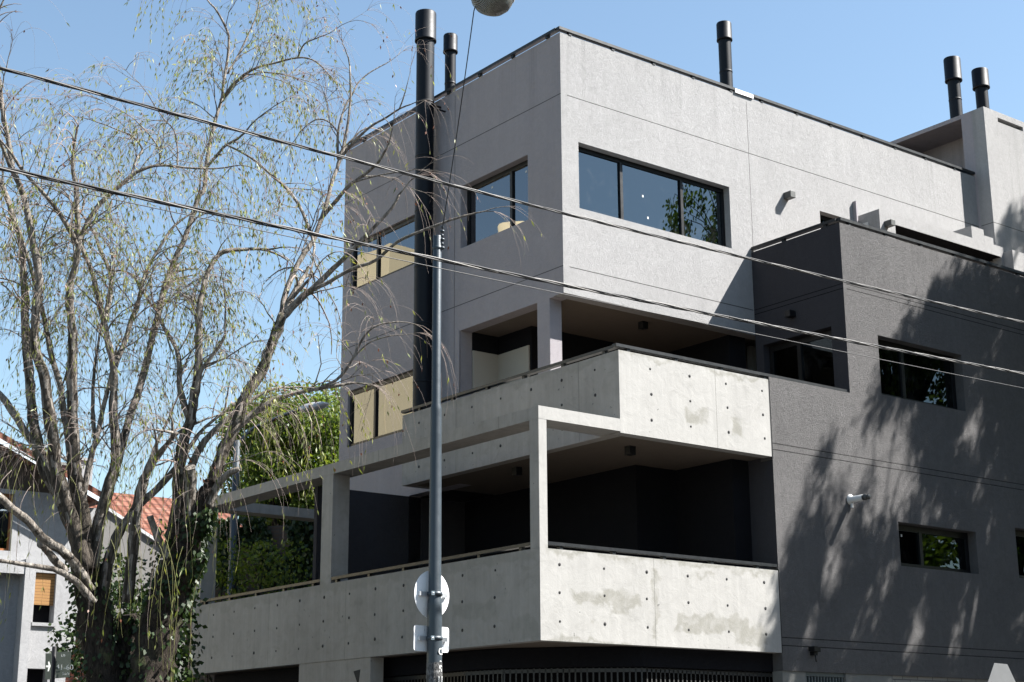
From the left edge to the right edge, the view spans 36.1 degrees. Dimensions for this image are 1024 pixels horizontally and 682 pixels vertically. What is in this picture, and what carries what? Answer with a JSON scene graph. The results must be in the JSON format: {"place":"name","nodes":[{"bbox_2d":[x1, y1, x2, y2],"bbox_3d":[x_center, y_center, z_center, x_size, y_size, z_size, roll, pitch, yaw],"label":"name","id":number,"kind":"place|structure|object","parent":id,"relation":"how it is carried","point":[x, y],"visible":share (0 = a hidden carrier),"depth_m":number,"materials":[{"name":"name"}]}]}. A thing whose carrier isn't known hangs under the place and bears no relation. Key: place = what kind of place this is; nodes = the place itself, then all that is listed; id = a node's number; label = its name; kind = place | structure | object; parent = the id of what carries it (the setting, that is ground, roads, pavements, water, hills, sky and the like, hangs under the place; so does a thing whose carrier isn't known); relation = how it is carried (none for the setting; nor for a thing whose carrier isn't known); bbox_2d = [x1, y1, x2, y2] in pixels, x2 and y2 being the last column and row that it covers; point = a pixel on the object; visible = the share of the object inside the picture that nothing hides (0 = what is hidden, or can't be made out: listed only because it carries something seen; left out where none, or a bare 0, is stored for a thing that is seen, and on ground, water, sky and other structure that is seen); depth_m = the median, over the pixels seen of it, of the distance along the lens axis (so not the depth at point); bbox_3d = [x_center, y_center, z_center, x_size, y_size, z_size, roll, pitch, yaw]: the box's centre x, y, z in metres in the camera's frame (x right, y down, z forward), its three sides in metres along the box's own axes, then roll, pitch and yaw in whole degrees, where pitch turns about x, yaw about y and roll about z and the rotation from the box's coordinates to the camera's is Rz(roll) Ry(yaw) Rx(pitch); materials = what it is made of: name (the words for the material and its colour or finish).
{"place":"outdoors","nodes":[
{"label":"outdoors","id":0,"kind":"place"},
{"bbox_2d":[0,432,100,681],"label":"neighbour house","id":1,"kind":"structure","parent":0,"point":[24,642],"depth_m":37.07,"materials":[{"name":"terracotta roof tile"},{"name":"white plaster"},{"name":"wood"}]},
{"bbox_2d":[0,494,12,550],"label":"window","id":2,"kind":"structure","parent":1,"relation":"in","point":[5,526],"depth_m":37.04,"materials":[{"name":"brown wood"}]},
{"bbox_2d":[65,629,84,681],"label":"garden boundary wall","id":3,"kind":"structure","parent":0,"point":[69,679],"depth_m":32.12,"materials":[{"name":"grey brick"}]},
{"bbox_2d":[61,462,93,470],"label":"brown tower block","id":4,"kind":"structure","parent":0,"point":[64,466],"depth_m":45.43,"materials":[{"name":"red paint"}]},
{"bbox_2d":[81,457,241,681],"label":"tiled roof house","id":5,"kind":"structure","parent":0,"point":[154,509],"depth_m":41.50,"materials":[{"name":"tile"}]},
{"bbox_2d":[0,175,1021,387],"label":"power cable","id":6,"kind":"object","parent":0,"point":[466,273],"visible":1,"depth_m":15.10,"materials":[{"name":"rubber"}]},
{"bbox_2d":[0,166,1023,374],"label":"power cable","id":7,"kind":"object","parent":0,"point":[126,194],"visible":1,"depth_m":15.14,"materials":[{"name":"rubber"}]},
{"bbox_2d":[0,67,1023,323],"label":"power cable","id":8,"kind":"object","parent":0,"point":[468,189],"visible":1,"depth_m":15.33,"materials":[{"name":"rubber"}]},
{"bbox_2d":[0,0,1023,518],"label":"sky","id":9,"kind":"structure","parent":0,"point":[875,68],"materials":[{"name":"blue"}]},
{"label":"pavement","id":10,"kind":"structure","parent":0,"visible":0},
{"bbox_2d":[45,646,72,681],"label":"street sign","id":11,"kind":"object","parent":10,"relation":"on","point":[57,665],"visible":1,"depth_m":21.66,"materials":[{"name":"green metal"}]},
{"bbox_2d":[43,603,204,681],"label":"shrub","id":12,"kind":"object","parent":10,"relation":"on","point":[188,677],"visible":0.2,"depth_m":22.72,"materials":[{"name":"green plant"}]},
{"bbox_2d":[183,516,313,681],"bbox_3d":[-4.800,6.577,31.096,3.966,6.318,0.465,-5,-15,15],"label":"hedge","id":13,"kind":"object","parent":10,"relation":"on","point":[296,532],"depth_m":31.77,"materials":[{"name":"plant"}]},
{"bbox_2d":[0,0,544,681],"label":"willow tree","id":14,"kind":"object","parent":10,"relation":"on","point":[142,646],"visible":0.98,"depth_m":20.66,"materials":[{"name":"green plant"}]},
{"bbox_2d":[61,518,220,681],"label":"ivy","id":15,"kind":"object","parent":14,"relation":"attached to","point":[115,598],"visible":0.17,"depth_m":23.60,"materials":[{"name":"green plant"}]},
{"bbox_2d":[215,379,339,525],"bbox_3d":[-4.655,5.695,34.660,4.083,9.866,5.150,3,-15,-13],"label":"green tree","id":16,"kind":"object","parent":10,"relation":"on","point":[254,472],"visible":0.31,"depth_m":34.00,"materials":[{"name":"green plant"}]},
{"bbox_2d":[227,402,328,599],"bbox_3d":[-4.727,5.417,31.305,1.942,8.668,0.200,2,-15,-9],"label":"street lamp","id":17,"kind":"object","parent":10,"relation":"on","point":[234,522],"visible":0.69,"depth_m":31.83,"materials":[{"name":"grey metal"}]},
{"bbox_2d":[426,226,444,681],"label":"street pole","id":18,"kind":"object","parent":10,"relation":"on","point":[434,647],"visible":1,"depth_m":17.09,"materials":[{"name":"grey metal"}]},
{"bbox_2d":[414,571,448,616],"bbox_3d":[-0.803,2.718,16.881,0.175,0.514,0.514,-14,-20,42],"label":"road sign","id":19,"kind":"object","parent":18,"relation":"attached to","point":[421,592],"visible":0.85,"depth_m":16.85,"materials":[{"name":"metal"}]},
{"bbox_2d":[414,625,448,652],"bbox_3d":[-0.799,3.172,16.759,0.178,0.270,0.510,-14,-20,42],"label":"road sign","id":20,"kind":"object","parent":18,"relation":"attached to","point":[421,637],"visible":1,"depth_m":16.72,"materials":[{"name":"metal"}]},
{"bbox_2d":[442,7,475,228],"bbox_3d":[-0.590,-2.529,17.280,0.076,2.102,1.908,4,-15,-14],"label":"lamp feed wire","id":21,"kind":"object","parent":18,"relation":"attached to","point":[459,115],"visible":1,"depth_m":17.18,"materials":[{"name":"rubber"}]},
{"bbox_2d":[190,9,1023,681],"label":"apartment building","id":22,"kind":"structure","parent":10,"relation":"on","point":[634,495],"depth_m":26.40,"materials":[{"name":"paint"}]},
{"bbox_2d":[349,371,412,446],"bbox_3d":[-2.338,1.250,28.793,0.070,1.074,2.294,11,-19,-36],"label":"window","id":23,"kind":"structure","parent":22,"relation":"in","point":[376,414],"depth_m":28.88,"materials":[{"name":"beige metal"}]},
{"bbox_2d":[353,216,414,289],"bbox_3d":[-2.355,-1.639,29.563,0.070,0.954,2.294,11,-19,-36],"label":"window","id":24,"kind":"structure","parent":22,"relation":"in","point":[384,266],"depth_m":29.57,"materials":[{"name":"beige glass"}]},
{"bbox_2d":[467,160,527,245],"bbox_3d":[-0.188,-2.344,27.004,0.070,1.144,1.904,11,-19,-36],"label":"window","id":25,"kind":"structure","parent":22,"relation":"in","point":[512,183],"depth_m":27.08,"materials":[{"name":"blue glass"}]},
{"bbox_2d":[578,146,725,246],"bbox_3d":[2.378,-2.417,26.880,3.494,1.144,0.070,11,-19,-36],"label":"window","id":26,"kind":"structure","parent":22,"relation":"in","point":[612,186],"depth_m":26.88,"materials":[{"name":"glass"}]},
{"bbox_2d":[769,330,834,386],"bbox_3d":[4.980,0.980,26.586,0.070,2.139,1.534,11,-19,-36],"label":"window","id":27,"kind":"structure","parent":22,"relation":"in","point":[789,359],"depth_m":26.72,"materials":[{"name":"black glass"}]},
{"bbox_2d":[820,215,843,228],"bbox_3d":[5.998,-1.757,29.608,0.874,1.174,0.060,11,-19,-36],"label":"window","id":28,"kind":"structure","parent":22,"relation":"in","point":[822,218],"depth_m":29.65,"materials":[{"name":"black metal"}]},
{"bbox_2d":[878,339,956,409],"bbox_3d":[6.916,0.606,27.078,2.254,1.014,0.070,11,-19,-36],"label":"window","id":29,"kind":"structure","parent":22,"relation":"in","point":[898,380],"depth_m":27.14,"materials":[{"name":"black glass"}]},
{"bbox_2d":[898,524,970,572],"bbox_3d":[7.012,3.500,26.369,2.054,0.714,0.070,11,-19,-36],"label":"window","id":30,"kind":"structure","parent":22,"relation":"in","point":[920,547],"depth_m":26.43,"materials":[{"name":"black glass"}]},
{"bbox_2d":[1015,530,1023,577],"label":"window","id":31,"kind":"structure","parent":22,"relation":"in","point":[1019,534],"depth_m":27.92,"materials":[{"name":"black glass"}]},
{"bbox_2d":[988,663,1014,681],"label":"octagonal sign","id":32,"kind":"object","parent":10,"relation":"on","point":[1001,672],"visible":1,"depth_m":17.79,"materials":[{"name":"silver metal"}]},
{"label":"span wire","id":33,"kind":"object","parent":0,"visible":0},
{"bbox_2d":[471,0,514,16],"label":"hanging street lamp","id":34,"kind":"object","parent":33,"relation":"hanging from","point":[493,8],"visible":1,"depth_m":16.59,"materials":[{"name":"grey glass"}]}
]}

